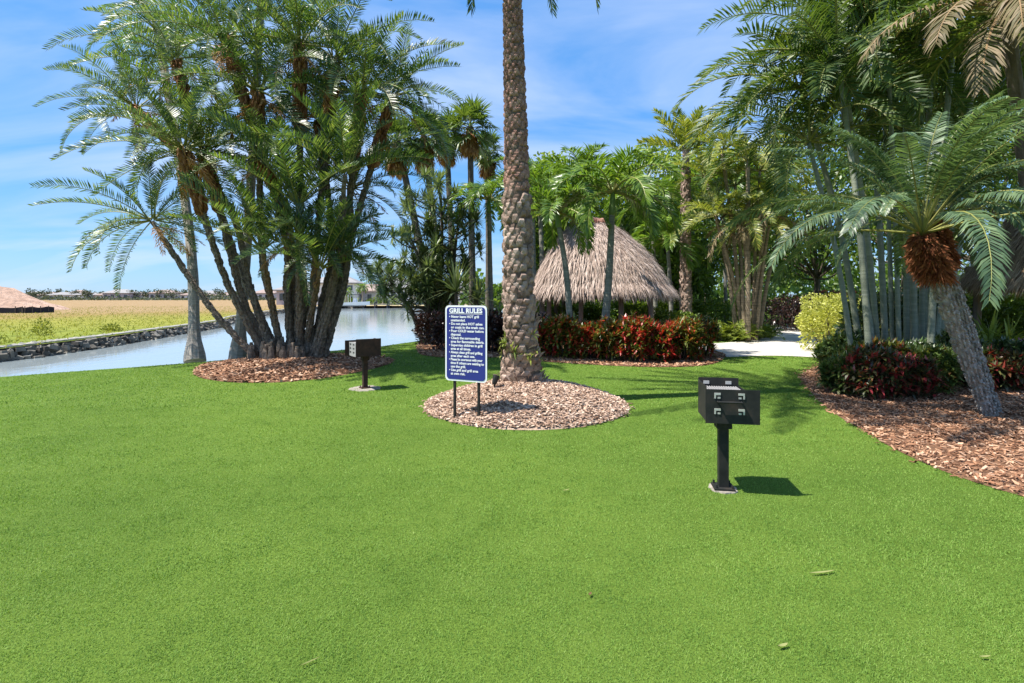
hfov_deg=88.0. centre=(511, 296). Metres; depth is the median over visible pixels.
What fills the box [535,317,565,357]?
croton shrub
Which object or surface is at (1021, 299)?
tall shrub
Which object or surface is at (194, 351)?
queen palm
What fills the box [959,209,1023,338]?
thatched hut
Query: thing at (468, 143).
fan palm
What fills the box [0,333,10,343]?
weed bush
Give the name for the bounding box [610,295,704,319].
hedge
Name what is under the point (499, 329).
burgundy shrub
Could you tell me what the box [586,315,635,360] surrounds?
croton shrub
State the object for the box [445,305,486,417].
grill rules sign
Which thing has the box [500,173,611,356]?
manila palm
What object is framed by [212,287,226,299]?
tree
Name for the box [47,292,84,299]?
house
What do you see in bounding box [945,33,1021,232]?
leafy tree
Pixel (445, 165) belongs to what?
fan palm
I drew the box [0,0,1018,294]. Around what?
sky
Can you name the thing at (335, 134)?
palm clump
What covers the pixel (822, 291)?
hedge
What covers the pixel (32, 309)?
silt fence
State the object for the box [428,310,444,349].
burgundy shrub
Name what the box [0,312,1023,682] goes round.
lawn
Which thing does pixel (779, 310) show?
shrub
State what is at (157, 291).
tree
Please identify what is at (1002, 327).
strap plant
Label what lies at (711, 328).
croton shrub
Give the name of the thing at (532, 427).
mulch mound
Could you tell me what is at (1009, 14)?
feather palm
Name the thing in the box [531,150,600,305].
leafy tree
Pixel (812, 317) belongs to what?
gold shrub
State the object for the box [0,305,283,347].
field grass
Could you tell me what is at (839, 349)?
dark shrub
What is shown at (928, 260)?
pygmy date palm
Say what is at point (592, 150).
manila palm
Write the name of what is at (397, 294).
house
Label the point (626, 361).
hedge mulch
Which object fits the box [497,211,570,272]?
leafy tree
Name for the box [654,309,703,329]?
green shrub
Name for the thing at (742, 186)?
manila palm
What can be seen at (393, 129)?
fan palm
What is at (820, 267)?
leafy tree
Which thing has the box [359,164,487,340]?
spiky tree
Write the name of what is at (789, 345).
path
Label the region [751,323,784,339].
fern
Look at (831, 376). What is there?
dark shrub
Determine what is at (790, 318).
hedge
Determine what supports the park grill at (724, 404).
on the concrete footing at (721, 492)
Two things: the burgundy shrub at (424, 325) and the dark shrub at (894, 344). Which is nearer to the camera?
the dark shrub at (894, 344)
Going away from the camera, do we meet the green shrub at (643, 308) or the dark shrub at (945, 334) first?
the dark shrub at (945, 334)
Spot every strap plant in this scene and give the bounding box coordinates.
[973,305,1023,347]
[974,314,1023,340]
[985,317,1022,340]
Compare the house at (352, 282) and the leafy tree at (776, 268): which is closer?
the leafy tree at (776, 268)
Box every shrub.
[411,309,444,344]
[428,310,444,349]
[487,308,503,351]
[490,309,504,350]
[535,311,548,347]
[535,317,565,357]
[537,303,578,320]
[543,312,582,357]
[565,306,601,320]
[566,319,606,358]
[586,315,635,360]
[609,310,659,360]
[614,304,667,328]
[634,320,681,361]
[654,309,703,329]
[663,314,706,360]
[682,313,723,357]
[694,297,737,328]
[761,292,819,330]
[761,294,791,326]
[793,292,862,349]
[811,340,841,368]
[813,350,871,396]
[815,328,879,360]
[819,340,862,362]
[833,287,918,340]
[851,335,922,354]
[879,286,972,334]
[879,336,964,386]
[903,341,964,393]
[926,327,999,386]
[966,294,1023,336]
[986,295,1023,327]
[988,334,1023,386]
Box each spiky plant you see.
[416,256,488,305]
[459,275,499,306]
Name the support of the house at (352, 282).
on the field
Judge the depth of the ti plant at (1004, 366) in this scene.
9.24 m
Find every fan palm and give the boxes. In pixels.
[367,116,433,337]
[400,106,456,305]
[420,108,465,247]
[439,94,502,305]
[473,128,503,314]
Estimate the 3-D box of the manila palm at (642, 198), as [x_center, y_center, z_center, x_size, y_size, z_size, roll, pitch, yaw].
[2.865,-1.235,15.003,4.111,5.999,3.734,0,0,25]
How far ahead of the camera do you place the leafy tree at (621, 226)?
29.03 m
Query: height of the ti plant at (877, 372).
1.006 m
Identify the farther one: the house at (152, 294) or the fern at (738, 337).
the house at (152, 294)
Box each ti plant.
[836,342,919,400]
[887,350,949,399]
[958,343,1023,391]
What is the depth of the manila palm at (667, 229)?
22.06 m
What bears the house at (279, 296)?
on the field
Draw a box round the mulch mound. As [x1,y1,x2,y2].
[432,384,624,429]
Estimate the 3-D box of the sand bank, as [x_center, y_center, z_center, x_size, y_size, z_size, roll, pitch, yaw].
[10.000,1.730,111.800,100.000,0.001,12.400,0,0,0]
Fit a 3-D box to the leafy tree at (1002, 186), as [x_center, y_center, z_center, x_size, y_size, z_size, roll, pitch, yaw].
[15.208,-3.103,16.859,7.052,9.770,5.758,0,0,0]
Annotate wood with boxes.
[457,251,1023,312]
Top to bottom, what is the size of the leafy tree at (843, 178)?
12.050 m
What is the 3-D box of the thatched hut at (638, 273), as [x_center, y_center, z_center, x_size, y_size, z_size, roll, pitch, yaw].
[3.318,-0.588,19.522,5.677,4.722,5.752,0,0,14]
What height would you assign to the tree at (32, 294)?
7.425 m
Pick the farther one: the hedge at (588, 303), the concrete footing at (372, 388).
the hedge at (588, 303)
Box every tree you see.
[25,288,36,296]
[36,288,52,297]
[80,289,93,297]
[130,289,140,297]
[140,289,149,296]
[152,289,164,296]
[164,288,180,297]
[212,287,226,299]
[345,287,353,301]
[355,282,369,301]
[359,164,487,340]
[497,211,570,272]
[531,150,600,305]
[574,157,633,313]
[593,202,674,303]
[603,138,713,263]
[615,172,733,309]
[675,135,761,312]
[704,155,829,289]
[725,110,909,309]
[793,89,1010,294]
[877,70,1019,309]
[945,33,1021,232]
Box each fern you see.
[709,322,734,340]
[718,321,744,339]
[721,319,763,341]
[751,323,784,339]
[762,324,783,337]
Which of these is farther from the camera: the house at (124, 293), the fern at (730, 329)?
the house at (124, 293)
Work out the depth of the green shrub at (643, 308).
19.88 m
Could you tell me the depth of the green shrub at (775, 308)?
29.41 m
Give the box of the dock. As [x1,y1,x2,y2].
[352,300,390,307]
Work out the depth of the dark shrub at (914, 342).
9.74 m
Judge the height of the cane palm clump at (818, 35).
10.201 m
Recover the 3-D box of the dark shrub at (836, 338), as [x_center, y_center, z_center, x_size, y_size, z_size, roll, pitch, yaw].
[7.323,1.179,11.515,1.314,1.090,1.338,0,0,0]
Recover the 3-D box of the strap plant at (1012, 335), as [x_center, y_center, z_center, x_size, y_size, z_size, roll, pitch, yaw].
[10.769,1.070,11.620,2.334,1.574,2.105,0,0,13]
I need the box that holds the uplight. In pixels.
[492,375,499,387]
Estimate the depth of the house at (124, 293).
302.29 m
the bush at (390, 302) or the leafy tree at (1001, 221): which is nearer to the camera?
the leafy tree at (1001, 221)
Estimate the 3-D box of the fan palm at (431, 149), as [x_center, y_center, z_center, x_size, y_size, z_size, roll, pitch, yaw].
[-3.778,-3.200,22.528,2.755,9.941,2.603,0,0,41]
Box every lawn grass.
[0,364,823,407]
[0,407,949,473]
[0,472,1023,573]
[166,337,822,364]
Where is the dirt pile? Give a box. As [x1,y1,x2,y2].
[0,286,70,309]
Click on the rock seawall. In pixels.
(31, 350)
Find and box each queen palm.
[85,0,227,362]
[175,0,364,358]
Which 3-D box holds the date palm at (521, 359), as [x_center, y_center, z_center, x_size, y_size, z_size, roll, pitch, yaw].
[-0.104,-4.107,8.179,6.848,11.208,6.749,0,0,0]
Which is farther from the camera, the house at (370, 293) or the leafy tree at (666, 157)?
the house at (370, 293)
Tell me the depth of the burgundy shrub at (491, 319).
15.79 m
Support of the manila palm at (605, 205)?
on the lawn at (626, 612)
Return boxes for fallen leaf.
[809,570,833,572]
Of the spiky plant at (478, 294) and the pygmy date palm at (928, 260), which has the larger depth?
the spiky plant at (478, 294)
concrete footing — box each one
[348,385,380,390]
[708,484,737,493]
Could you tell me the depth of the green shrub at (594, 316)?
20.78 m
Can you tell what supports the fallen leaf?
on the lawn at (626, 612)
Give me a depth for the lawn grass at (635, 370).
9.97 m
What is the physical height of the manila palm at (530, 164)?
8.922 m
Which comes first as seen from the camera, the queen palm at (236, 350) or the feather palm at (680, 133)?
the queen palm at (236, 350)
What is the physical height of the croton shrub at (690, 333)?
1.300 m
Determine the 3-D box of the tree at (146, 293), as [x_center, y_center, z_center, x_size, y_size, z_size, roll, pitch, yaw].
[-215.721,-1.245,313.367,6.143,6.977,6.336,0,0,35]
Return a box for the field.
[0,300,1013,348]
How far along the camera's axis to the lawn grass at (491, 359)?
14.11 m
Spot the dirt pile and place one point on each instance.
(11, 297)
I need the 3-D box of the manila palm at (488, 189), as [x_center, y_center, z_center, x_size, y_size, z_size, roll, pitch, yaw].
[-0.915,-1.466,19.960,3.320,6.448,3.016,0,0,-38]
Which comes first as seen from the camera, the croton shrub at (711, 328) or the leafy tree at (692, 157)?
the croton shrub at (711, 328)
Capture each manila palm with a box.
[446,175,532,334]
[481,156,574,278]
[497,162,589,318]
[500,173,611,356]
[541,141,628,304]
[544,144,685,345]
[600,172,699,311]
[630,212,715,314]
[671,156,776,322]
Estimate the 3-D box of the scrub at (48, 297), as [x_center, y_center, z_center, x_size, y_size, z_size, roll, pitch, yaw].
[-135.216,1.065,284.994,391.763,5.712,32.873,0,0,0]
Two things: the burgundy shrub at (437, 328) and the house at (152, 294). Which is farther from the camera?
the house at (152, 294)
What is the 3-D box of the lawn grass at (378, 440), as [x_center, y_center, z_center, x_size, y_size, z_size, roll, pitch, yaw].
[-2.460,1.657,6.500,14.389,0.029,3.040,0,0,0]
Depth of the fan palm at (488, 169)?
26.85 m
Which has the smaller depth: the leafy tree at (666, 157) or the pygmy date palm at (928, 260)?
the pygmy date palm at (928, 260)
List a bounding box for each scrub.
[27,290,236,299]
[35,294,275,299]
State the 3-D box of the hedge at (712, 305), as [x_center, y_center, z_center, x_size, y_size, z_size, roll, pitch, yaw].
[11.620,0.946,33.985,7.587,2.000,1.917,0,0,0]
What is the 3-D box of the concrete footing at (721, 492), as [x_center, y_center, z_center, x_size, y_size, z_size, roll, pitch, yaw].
[1.836,1.675,4.607,0.253,0.031,0.256,0,0,0]
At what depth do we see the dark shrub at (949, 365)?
9.02 m
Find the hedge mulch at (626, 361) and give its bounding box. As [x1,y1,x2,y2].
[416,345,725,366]
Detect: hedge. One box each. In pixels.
[535,299,617,320]
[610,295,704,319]
[662,296,736,320]
[769,298,836,328]
[787,290,859,305]
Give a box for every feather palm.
[636,105,738,315]
[832,0,1023,202]
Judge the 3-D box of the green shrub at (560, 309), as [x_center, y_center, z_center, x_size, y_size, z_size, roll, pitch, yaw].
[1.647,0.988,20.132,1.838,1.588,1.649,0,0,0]
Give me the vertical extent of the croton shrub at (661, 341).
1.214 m
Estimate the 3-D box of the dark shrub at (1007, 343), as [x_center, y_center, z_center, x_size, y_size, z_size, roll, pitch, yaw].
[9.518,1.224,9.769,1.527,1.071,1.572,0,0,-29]
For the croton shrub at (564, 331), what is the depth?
14.18 m
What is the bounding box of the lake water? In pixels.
[0,306,637,376]
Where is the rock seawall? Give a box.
[0,306,361,361]
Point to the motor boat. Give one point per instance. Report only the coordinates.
(354, 303)
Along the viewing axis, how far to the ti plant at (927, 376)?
8.61 m
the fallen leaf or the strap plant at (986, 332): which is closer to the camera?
the fallen leaf
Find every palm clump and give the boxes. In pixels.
[28,0,463,358]
[663,117,837,341]
[670,0,1023,347]
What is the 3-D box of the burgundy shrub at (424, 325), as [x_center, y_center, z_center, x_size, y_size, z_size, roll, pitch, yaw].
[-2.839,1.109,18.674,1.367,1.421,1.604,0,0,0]
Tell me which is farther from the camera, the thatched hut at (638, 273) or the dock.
the dock
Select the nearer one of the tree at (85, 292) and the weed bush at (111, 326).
the weed bush at (111, 326)
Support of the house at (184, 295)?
on the field
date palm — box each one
[466,0,599,382]
[725,88,1023,416]
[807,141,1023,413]
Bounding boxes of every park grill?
[345,338,384,388]
[698,377,759,491]
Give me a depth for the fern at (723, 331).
19.89 m
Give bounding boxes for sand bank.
[317,305,467,305]
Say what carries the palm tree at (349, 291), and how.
on the sand bank
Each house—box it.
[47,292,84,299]
[102,289,140,299]
[149,290,181,298]
[180,293,210,299]
[256,289,275,298]
[273,285,309,304]
[307,277,362,304]
[359,284,379,302]
[381,278,416,304]
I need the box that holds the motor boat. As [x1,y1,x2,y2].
[342,294,369,305]
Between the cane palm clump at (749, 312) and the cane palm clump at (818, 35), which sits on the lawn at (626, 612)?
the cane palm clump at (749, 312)
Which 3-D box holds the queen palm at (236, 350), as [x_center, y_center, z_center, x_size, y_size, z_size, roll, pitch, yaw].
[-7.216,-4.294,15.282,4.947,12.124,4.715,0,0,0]
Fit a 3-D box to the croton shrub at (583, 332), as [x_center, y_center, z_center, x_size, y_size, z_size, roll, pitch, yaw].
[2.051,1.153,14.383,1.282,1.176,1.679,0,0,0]
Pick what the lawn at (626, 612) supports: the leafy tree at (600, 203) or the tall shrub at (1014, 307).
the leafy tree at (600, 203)
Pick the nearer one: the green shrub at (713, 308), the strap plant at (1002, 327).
the strap plant at (1002, 327)
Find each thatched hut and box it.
[533,217,683,324]
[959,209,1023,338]
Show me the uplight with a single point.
(495, 379)
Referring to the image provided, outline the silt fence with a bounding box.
[0,306,53,312]
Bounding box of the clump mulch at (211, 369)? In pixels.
[192,352,394,382]
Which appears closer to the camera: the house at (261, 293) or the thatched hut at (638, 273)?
the thatched hut at (638, 273)
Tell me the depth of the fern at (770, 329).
21.44 m
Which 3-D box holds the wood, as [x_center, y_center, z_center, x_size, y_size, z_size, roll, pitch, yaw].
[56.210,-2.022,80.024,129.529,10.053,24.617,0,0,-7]
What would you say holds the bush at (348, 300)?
on the sand bank
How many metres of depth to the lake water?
23.23 m
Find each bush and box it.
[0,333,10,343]
[30,317,53,334]
[99,322,123,330]
[344,295,364,301]
[365,297,381,306]
[370,298,398,304]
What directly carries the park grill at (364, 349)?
on the concrete footing at (372, 388)
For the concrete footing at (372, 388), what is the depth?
9.61 m
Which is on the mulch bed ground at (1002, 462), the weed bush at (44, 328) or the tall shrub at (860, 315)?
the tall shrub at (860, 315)
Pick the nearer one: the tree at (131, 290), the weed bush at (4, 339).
the weed bush at (4, 339)
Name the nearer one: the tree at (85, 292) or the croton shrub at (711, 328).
the croton shrub at (711, 328)
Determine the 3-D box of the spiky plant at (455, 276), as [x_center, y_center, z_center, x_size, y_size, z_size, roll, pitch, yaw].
[-1.937,0.117,18.481,2.808,3.211,2.439,0,0,0]
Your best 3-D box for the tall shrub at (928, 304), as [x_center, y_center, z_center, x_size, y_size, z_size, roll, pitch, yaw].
[10.733,0.749,13.825,2.387,2.176,1.699,0,0,0]
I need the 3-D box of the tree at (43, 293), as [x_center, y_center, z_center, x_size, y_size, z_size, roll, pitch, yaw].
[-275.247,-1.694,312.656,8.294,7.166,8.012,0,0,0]
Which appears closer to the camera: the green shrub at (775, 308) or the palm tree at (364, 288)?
the green shrub at (775, 308)
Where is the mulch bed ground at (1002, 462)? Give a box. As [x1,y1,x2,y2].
[801,367,1023,495]
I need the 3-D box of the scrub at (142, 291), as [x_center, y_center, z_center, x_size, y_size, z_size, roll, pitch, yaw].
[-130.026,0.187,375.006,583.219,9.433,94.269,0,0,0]
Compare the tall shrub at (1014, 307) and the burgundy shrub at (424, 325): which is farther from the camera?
the burgundy shrub at (424, 325)
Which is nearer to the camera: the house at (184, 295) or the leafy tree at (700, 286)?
the leafy tree at (700, 286)
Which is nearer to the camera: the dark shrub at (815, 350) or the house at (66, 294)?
the dark shrub at (815, 350)
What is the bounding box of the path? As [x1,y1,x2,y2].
[699,324,818,357]
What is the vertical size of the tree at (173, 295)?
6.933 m
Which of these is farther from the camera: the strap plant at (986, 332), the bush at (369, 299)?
the bush at (369, 299)
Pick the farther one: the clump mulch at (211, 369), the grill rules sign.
the clump mulch at (211, 369)

